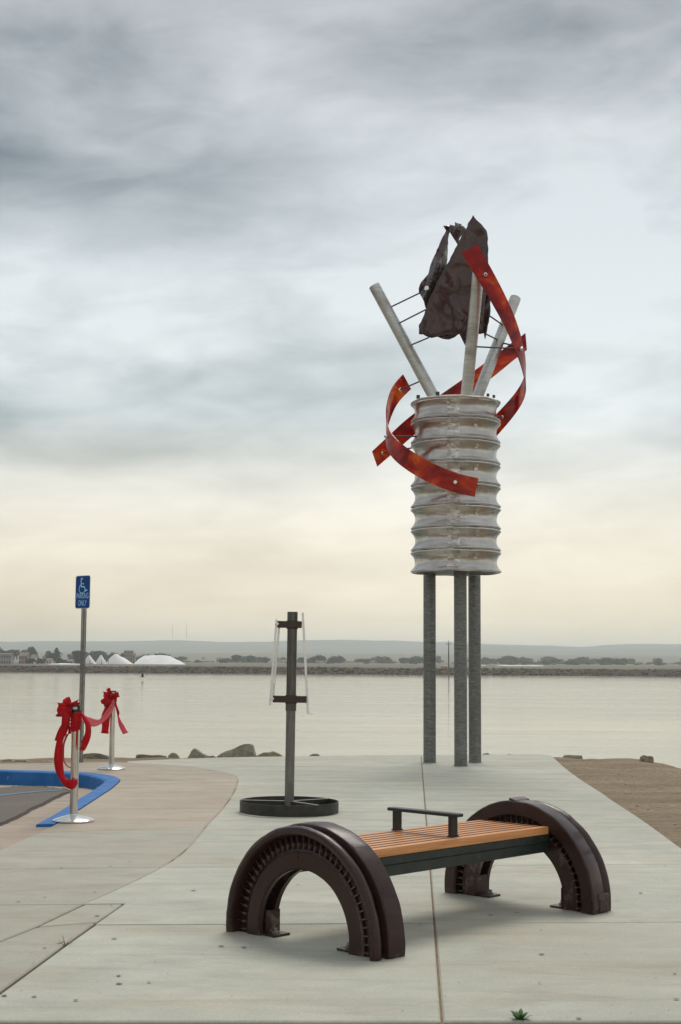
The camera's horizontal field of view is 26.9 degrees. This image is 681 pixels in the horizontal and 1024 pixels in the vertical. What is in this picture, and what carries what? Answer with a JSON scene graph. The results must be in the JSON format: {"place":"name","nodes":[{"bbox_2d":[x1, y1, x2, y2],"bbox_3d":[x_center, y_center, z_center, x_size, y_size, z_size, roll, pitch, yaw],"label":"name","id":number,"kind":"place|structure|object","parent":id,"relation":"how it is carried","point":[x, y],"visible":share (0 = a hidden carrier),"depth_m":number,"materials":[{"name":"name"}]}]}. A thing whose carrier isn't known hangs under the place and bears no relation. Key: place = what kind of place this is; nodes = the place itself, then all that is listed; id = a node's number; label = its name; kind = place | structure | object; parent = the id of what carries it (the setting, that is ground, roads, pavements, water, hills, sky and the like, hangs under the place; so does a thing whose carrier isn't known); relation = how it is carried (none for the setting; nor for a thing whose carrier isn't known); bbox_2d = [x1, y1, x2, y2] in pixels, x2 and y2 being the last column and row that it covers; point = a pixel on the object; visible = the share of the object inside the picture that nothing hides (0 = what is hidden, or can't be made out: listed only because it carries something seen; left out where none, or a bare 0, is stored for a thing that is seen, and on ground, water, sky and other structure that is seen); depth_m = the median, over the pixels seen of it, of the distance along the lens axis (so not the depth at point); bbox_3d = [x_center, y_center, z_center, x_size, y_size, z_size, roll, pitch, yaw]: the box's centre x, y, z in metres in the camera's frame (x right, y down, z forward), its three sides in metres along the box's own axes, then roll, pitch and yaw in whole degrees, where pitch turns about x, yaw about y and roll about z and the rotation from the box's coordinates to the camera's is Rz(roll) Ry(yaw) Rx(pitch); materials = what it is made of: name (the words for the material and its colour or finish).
{"place":"outdoors","nodes":[
{"label":"outdoors","id":0,"kind":"place"},
{"bbox_2d":[0,786,69,822],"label":"parking lot","id":1,"kind":"structure","parent":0,"point":[16,801],"depth_m":15.31,"materials":[{"name":"grey asphalt"}]},
{"bbox_2d":[0,762,236,994],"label":"footpath pavement","id":2,"kind":"structure","parent":0,"point":[149,818],"depth_m":10.29,"materials":[{"name":"concrete"}]},
{"bbox_2d":[52,705,93,823],"bbox_3d":[-2.294,2.169,12.280,0.356,0.991,0.356,0,-6,0],"label":"stanchion","id":3,"kind":"object","parent":2,"relation":"on","point":[73,816],"visible":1,"depth_m":12.23,"materials":[{"name":"metal"}]},
{"bbox_2d":[54,697,90,788],"bbox_3d":[-2.310,1.989,12.271,0.316,0.787,0.177,0,-6,0],"label":"ribbon bow","id":4,"kind":"object","parent":3,"relation":"attached to","point":[64,710],"visible":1,"depth_m":12.24,"materials":[{"name":"red fabric"}]},
{"bbox_2d":[97,691,124,769],"bbox_3d":[-2.907,2.775,18.108,0.356,0.991,0.356,0,-6,0],"label":"stanchion","id":5,"kind":"object","parent":2,"relation":"on","point":[111,765],"visible":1,"depth_m":18.06,"materials":[{"name":"metal"}]},
{"bbox_2d":[82,699,114,726],"bbox_3d":[-2.589,2.180,15.226,0.049,0.237,5.860,1,-6,-6],"label":"ribbon swag","id":6,"kind":"object","parent":5,"relation":"hanging from","point":[102,719],"visible":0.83,"depth_m":16.30,"materials":[{"name":"red fabric"}]},
{"bbox_2d":[101,688,127,733],"bbox_3d":[-2.875,2.531,18.100,0.348,0.591,0.183,0,-6,0],"label":"ribbon bow","id":7,"kind":"object","parent":5,"relation":"attached to","point":[109,696],"visible":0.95,"depth_m":18.05,"materials":[{"name":"red fabric"}]},
{"bbox_2d":[0,754,680,1023],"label":"plaza pavement","id":8,"kind":"structure","parent":0,"point":[483,966],"depth_m":7.20,"materials":[{"name":"concrete"}]},
{"bbox_2d":[240,612,338,816],"bbox_3d":[-0.460,1.847,13.179,0.910,1.840,0.910,1,-6,0],"label":"steel stand","id":9,"kind":"object","parent":8,"relation":"on","point":[289,804],"visible":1,"depth_m":13.13,"materials":[{"name":"grey metal"}]},
{"bbox_2d":[2,861,676,1018],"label":"litter","id":10,"kind":"object","parent":8,"relation":"on","point":[232,933],"visible":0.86,"depth_m":6.83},
{"bbox_2d":[226,796,610,961],"bbox_3d":[0.471,1.905,7.699,1.084,0.596,1.976,-5,-8,44],"label":"bench","id":11,"kind":"object","parent":8,"relation":"on","point":[353,871],"visible":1,"depth_m":7.32,"materials":[{"name":"brown paint"}]},
{"bbox_2d":[369,216,526,766],"bbox_3d":[1.492,-0.378,19.490,2.213,7.641,2.106,0,-6,0],"label":"sculpture","id":12,"kind":"object","parent":8,"relation":"on","point":[460,290],"visible":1,"depth_m":19.19,"materials":[{"name":"metal"}]},
{"bbox_2d":[509,1008,530,1019],"bbox_3d":[0.707,1.975,5.567,0.089,0.047,0.078,0,-6,0],"label":"weed","id":13,"kind":"object","parent":8,"relation":"on","point":[520,1015],"visible":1,"depth_m":5.57,"materials":[{"name":"green plant"}]},
{"bbox_2d":[0,672,680,767],"bbox_3d":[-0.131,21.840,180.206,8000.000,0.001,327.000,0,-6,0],"label":"water","id":14,"kind":"structure","parent":0,"point":[182,715],"depth_m":79.53,"materials":[{"name":"grey liquid"}]},
{"bbox_2d":[0,640,680,655],"bbox_3d":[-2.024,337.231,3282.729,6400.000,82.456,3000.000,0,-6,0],"label":"hills","id":15,"kind":"structure","parent":0,"point":[328,646],"depth_m":2505.12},
{"bbox_2d":[0,757,680,847],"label":"ground","id":16,"kind":"structure","parent":0,"point":[642,780],"depth_m":16.78,"materials":[{"name":"brown soil"}]},
{"bbox_2d":[0,785,93,849],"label":"parking gutter","id":17,"kind":"object","parent":16,"relation":"on","point":[23,827],"visible":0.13,"depth_m":12.51,"materials":[{"name":"concrete"}]},
{"bbox_2d":[0,785,69,825],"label":"road edge","id":18,"kind":"object","parent":17,"relation":"on","point":[33,808],"visible":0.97,"depth_m":14.28,"materials":[{"name":"grey concrete"}]},
{"bbox_2d":[0,770,119,826],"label":"kerb","id":19,"kind":"structure","parent":16,"relation":"on","point":[101,784],"depth_m":17.19,"materials":[{"name":"blue paint"}]},
{"bbox_2d":[75,575,90,762],"bbox_3d":[-3.563,2.224,19.619,0.305,2.694,0.060,-4,-8,39],"label":"parking sign","id":20,"kind":"object","parent":16,"relation":"on","point":[82,596],"visible":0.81,"depth_m":19.65,"materials":[{"name":"grey metal"}]},
{"bbox_2d":[83,753,108,758],"bbox_3d":[-3.459,3.700,20.324,0.498,0.523,0.303,0,-6,0],"label":"boulder","id":21,"kind":"object","parent":16,"relation":"on","point":[93,756],"visible":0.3,"depth_m":20.21,"materials":[{"name":"grey stone"}]},
{"bbox_2d":[136,754,166,757],"bbox_3d":[-2.758,3.776,20.715,0.490,0.500,0.301,0,-6,0],"label":"boulder","id":22,"kind":"object","parent":16,"relation":"on","point":[144,756],"visible":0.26,"depth_m":20.61,"materials":[{"name":"grey stone"}]},
{"bbox_2d":[168,753,179,757],"bbox_3d":[-2.505,3.858,21.312,0.196,0.503,0.120,0,-6,0],"label":"boulder","id":23,"kind":"object","parent":16,"relation":"on","point":[173,755],"visible":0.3,"depth_m":21.28,"materials":[{"name":"stone"}]},
{"bbox_2d":[188,748,207,757],"bbox_3d":[-2.081,3.769,21.020,0.389,0.558,0.243,0,-6,0],"label":"boulder","id":24,"kind":"object","parent":16,"relation":"on","point":[195,753],"visible":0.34,"depth_m":20.93,"materials":[{"name":"stone"}]},
{"bbox_2d":[216,744,255,757],"bbox_3d":[-1.564,3.762,21.223,0.617,0.621,0.387,0,-6,0],"label":"boulder","id":25,"kind":"object","parent":16,"relation":"on","point":[245,750],"visible":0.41,"depth_m":21.07,"materials":[{"name":"stone"}]},
{"bbox_2d":[256,751,282,756],"bbox_3d":[-1.065,3.813,21.218,0.458,0.498,0.280,0,-6,0],"label":"boulder","id":26,"kind":"object","parent":16,"relation":"on","point":[270,754],"visible":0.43,"depth_m":21.11,"materials":[{"name":"grey stone"}]},
{"bbox_2d":[563,755,582,758],"bbox_3d":[3.482,3.858,21.317,0.300,0.441,0.183,0,-6,0],"label":"boulder","id":27,"kind":"object","parent":16,"relation":"on","point":[574,756],"visible":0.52,"depth_m":21.25,"materials":[{"name":"stone"}]},
{"bbox_2d":[639,755,653,762],"bbox_3d":[4.442,3.792,20.619,0.206,0.535,0.192,0,-6,0],"label":"boulder","id":28,"kind":"object","parent":16,"relation":"on","point":[648,759],"visible":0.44,"depth_m":20.56,"materials":[{"name":"brown stone"}]},
{"bbox_2d":[0,652,680,668],"bbox_3d":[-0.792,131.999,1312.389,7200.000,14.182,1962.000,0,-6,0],"label":"marsh","id":29,"kind":"structure","parent":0,"point":[193,657],"depth_m":1436.81,"materials":[{"name":"green plant"}]},
{"bbox_2d":[0,653,13,663],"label":"warehouse","id":30,"kind":"structure","parent":29,"relation":"on","point":[6,658],"depth_m":465.50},
{"bbox_2d":[3,649,19,656],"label":"tree","id":31,"kind":"object","parent":29,"relation":"on","point":[16,653],"visible":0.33,"depth_m":690.38,"materials":[{"name":"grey plant"}]},
{"bbox_2d":[14,650,19,661],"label":"house","id":32,"kind":"structure","parent":29,"relation":"on","point":[16,659],"depth_m":714.12,"materials":[{"name":"white"}]},
{"bbox_2d":[19,652,29,663],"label":"house","id":33,"kind":"structure","parent":29,"relation":"on","point":[23,656],"depth_m":515.28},
{"bbox_2d":[25,658,32,663],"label":"shrub","id":34,"kind":"object","parent":29,"relation":"on","point":[28,661],"visible":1,"depth_m":503.93,"materials":[{"name":"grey plant"}]},
{"bbox_2d":[21,647,37,656],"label":"tree","id":35,"kind":"object","parent":29,"relation":"on","point":[31,650],"visible":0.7,"depth_m":694.36,"materials":[{"name":"green plant"}]},
{"bbox_2d":[31,654,36,663],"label":"house","id":36,"kind":"structure","parent":29,"relation":"on","point":[33,656],"depth_m":556.07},
{"bbox_2d":[46,658,53,663],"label":"house","id":37,"kind":"structure","parent":29,"relation":"on","point":[49,660],"depth_m":535.02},
{"bbox_2d":[47,653,59,659],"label":"tree","id":38,"kind":"object","parent":29,"relation":"on","point":[53,656],"visible":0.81,"depth_m":605.43,"materials":[{"name":"green plant"}]},
{"bbox_2d":[67,659,74,663],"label":"house","id":39,"kind":"structure","parent":29,"relation":"on","point":[70,661],"depth_m":525.63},
{"bbox_2d":[71,650,79,657],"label":"building","id":40,"kind":"structure","parent":29,"relation":"on","point":[76,654],"depth_m":595.63,"materials":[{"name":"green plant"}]},
{"bbox_2d":[85,655,95,663],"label":"salt pile","id":41,"kind":"object","parent":29,"relation":"on","point":[89,660],"visible":0.86,"depth_m":555.61,"materials":[{"name":"white"}]},
{"bbox_2d":[92,651,104,659],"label":"tree","id":42,"kind":"object","parent":29,"relation":"on","point":[95,654],"visible":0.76,"depth_m":692.03,"materials":[{"name":"grey plant"}]},
{"bbox_2d":[96,655,105,663],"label":"salt pile","id":43,"kind":"object","parent":29,"relation":"on","point":[99,659],"visible":0.91,"depth_m":561.68,"materials":[{"name":"white"}]},
{"bbox_2d":[106,654,131,663],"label":"salt pile","id":44,"kind":"object","parent":29,"relation":"on","point":[115,659],"visible":0.91,"depth_m":550.61,"materials":[{"name":"white"}]},
{"bbox_2d":[124,651,133,663],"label":"tower building","id":45,"kind":"structure","parent":29,"relation":"on","point":[128,655],"depth_m":634.77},
{"bbox_2d":[134,655,183,663],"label":"salt pile","id":46,"kind":"object","parent":29,"relation":"on","point":[156,659],"visible":0.9,"depth_m":555.84,"materials":[{"name":"white"}]},
{"bbox_2d":[171,656,187,660],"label":"tree","id":47,"kind":"object","parent":29,"relation":"on","point":[181,658],"visible":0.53,"depth_m":996.86,"materials":[{"name":"green plant"}]},
{"bbox_2d":[216,658,229,662],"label":"tree","id":48,"kind":"object","parent":29,"relation":"on","point":[224,660],"visible":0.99,"depth_m":863.08,"materials":[{"name":"green plant"}]},
{"bbox_2d":[231,654,241,661],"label":"tree","id":49,"kind":"object","parent":29,"relation":"on","point":[236,657],"visible":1,"depth_m":815.71,"materials":[{"name":"green plant"}]},
{"bbox_2d":[230,656,247,662],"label":"tree","id":50,"kind":"object","parent":29,"relation":"on","point":[243,660],"visible":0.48,"depth_m":940.35,"materials":[{"name":"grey plant"}]},
{"bbox_2d":[246,655,254,662],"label":"tree","id":51,"kind":"object","parent":29,"relation":"on","point":[249,658],"visible":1,"depth_m":815.10,"materials":[{"name":"green plant"}]},
{"bbox_2d":[246,657,264,662],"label":"tree","id":52,"kind":"object","parent":29,"relation":"on","point":[257,660],"visible":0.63,"depth_m":932.91,"materials":[{"name":"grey plant"}]},
{"bbox_2d":[261,657,270,662],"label":"tree","id":53,"kind":"object","parent":29,"relation":"on","point":[265,659],"visible":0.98,"depth_m":813.88,"materials":[{"name":"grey plant"}]},
{"bbox_2d":[309,657,317,663],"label":"tree","id":54,"kind":"object","parent":29,"relation":"on","point":[313,659],"visible":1,"depth_m":814.44,"materials":[{"name":"green plant"}]},
{"bbox_2d":[316,656,325,660],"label":"tree","id":55,"kind":"object","parent":29,"relation":"on","point":[320,658],"visible":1,"depth_m":816.40,"materials":[{"name":"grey plant"}]},
{"bbox_2d":[325,658,335,663],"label":"tree","id":56,"kind":"object","parent":29,"relation":"on","point":[332,661],"visible":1,"depth_m":814.45,"materials":[{"name":"green plant"}]},
{"bbox_2d":[334,656,342,663],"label":"tree","id":57,"kind":"object","parent":29,"relation":"on","point":[339,660],"visible":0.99,"depth_m":814.79,"materials":[{"name":"green plant"}]},
{"bbox_2d":[374,656,393,662],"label":"tree","id":58,"kind":"object","parent":29,"relation":"on","point":[384,660],"visible":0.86,"depth_m":957.00,"materials":[{"name":"green plant"}]},
{"bbox_2d":[406,656,422,660],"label":"tree","id":59,"kind":"object","parent":29,"relation":"on","point":[414,657],"visible":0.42,"depth_m":962.49,"materials":[{"name":"plant"}]},
{"bbox_2d":[415,657,422,663],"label":"tree","id":60,"kind":"object","parent":29,"relation":"on","point":[419,660],"visible":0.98,"depth_m":815.88,"materials":[{"name":"grey plant"}]},
{"bbox_2d":[181,660,680,664],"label":"wood","id":61,"kind":"object","parent":29,"relation":"on","point":[641,663],"visible":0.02,"depth_m":1071.11,"materials":[{"name":"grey plant"}]},
{"bbox_2d":[467,657,491,661],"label":"tree","id":62,"kind":"object","parent":29,"relation":"on","point":[485,659],"visible":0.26,"depth_m":941.60,"materials":[{"name":"green plant"}]},
{"bbox_2d":[497,658,505,663],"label":"tree","id":63,"kind":"object","parent":29,"relation":"on","point":[501,660],"visible":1,"depth_m":933.61,"materials":[{"name":"green plant"}]},
{"bbox_2d":[503,657,521,663],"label":"tree","id":64,"kind":"object","parent":29,"relation":"on","point":[513,659],"visible":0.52,"depth_m":943.17,"materials":[{"name":"green plant"}]},
{"bbox_2d":[497,665,539,665],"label":"salt pile","id":65,"kind":"object","parent":29,"relation":"on","point":[518,665],"visible":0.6,"depth_m":634.96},
{"bbox_2d":[521,657,535,663],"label":"tree","id":66,"kind":"object","parent":29,"relation":"on","point":[530,661],"visible":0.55,"depth_m":1011.08,"materials":[{"name":"green plant"}]},
{"bbox_2d":[541,660,550,664],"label":"tree","id":67,"kind":"object","parent":29,"relation":"on","point":[544,662],"visible":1,"depth_m":861.56,"materials":[{"name":"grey plant"}]},
{"bbox_2d":[538,656,564,662],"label":"tree","id":68,"kind":"object","parent":29,"relation":"on","point":[548,658],"visible":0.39,"depth_m":1133.34,"materials":[{"name":"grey plant"}]},
{"bbox_2d":[549,659,561,662],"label":"tree","id":69,"kind":"object","parent":29,"relation":"on","point":[555,660],"visible":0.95,"depth_m":885.91,"materials":[{"name":"green plant"}]},
{"bbox_2d":[568,660,578,664],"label":"tree","id":70,"kind":"object","parent":29,"relation":"on","point":[572,662],"visible":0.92,"depth_m":857.18,"materials":[{"name":"green plant"}]},
{"bbox_2d":[568,657,588,663],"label":"tree","id":71,"kind":"object","parent":29,"relation":"on","point":[582,660],"visible":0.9,"depth_m":978.54,"materials":[{"name":"green plant"}]},
{"bbox_2d":[596,658,611,664],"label":"tree","id":72,"kind":"object","parent":29,"relation":"on","point":[599,660],"visible":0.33,"depth_m":952.79,"materials":[{"name":"green plant"}]},
{"bbox_2d":[602,658,619,664],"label":"tree","id":73,"kind":"object","parent":29,"relation":"on","point":[605,660],"visible":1,"depth_m":859.57,"materials":[{"name":"green plant"}]},
{"bbox_2d":[611,658,628,664],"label":"tree","id":74,"kind":"object","parent":29,"relation":"on","point":[621,661],"visible":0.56,"depth_m":939.81,"materials":[{"name":"green plant"}]},
{"bbox_2d":[628,658,635,663],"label":"tree","id":75,"kind":"object","parent":29,"relation":"on","point":[633,660],"visible":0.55,"depth_m":1071.98,"materials":[{"name":"grey plant"}]},
{"bbox_2d":[652,658,662,664],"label":"tree","id":76,"kind":"object","parent":29,"relation":"on","point":[657,660],"visible":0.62,"depth_m":970.62,"materials":[{"name":"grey plant"}]},
{"bbox_2d":[0,665,680,675],"bbox_3d":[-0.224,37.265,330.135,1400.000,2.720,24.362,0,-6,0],"label":"levee","id":77,"kind":"structure","parent":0,"point":[635,672],"depth_m":325.98,"materials":[{"name":"stone"}]},
{"bbox_2d":[0,665,680,675],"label":"riprap","id":78,"kind":"object","parent":77,"relation":"on","point":[354,670],"visible":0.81,"depth_m":325.25,"materials":[{"name":"stone"}]},
{"bbox_2d":[446,641,450,667],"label":"mast","id":79,"kind":"object","parent":77,"relation":"on","point":[448,652],"visible":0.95,"depth_m":336.31,"materials":[{"name":"metal"}]},
{"bbox_2d":[0,0,680,646],"label":"sky","id":80,"kind":"structure","parent":0,"point":[203,202],"materials":[{"name":"grey"}]},
{"bbox_2d":[561,759,680,828],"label":"gravel","id":81,"kind":"structure","parent":0,"point":[679,827],"depth_m":16.08,"materials":[{"name":"gravel"}]}
]}

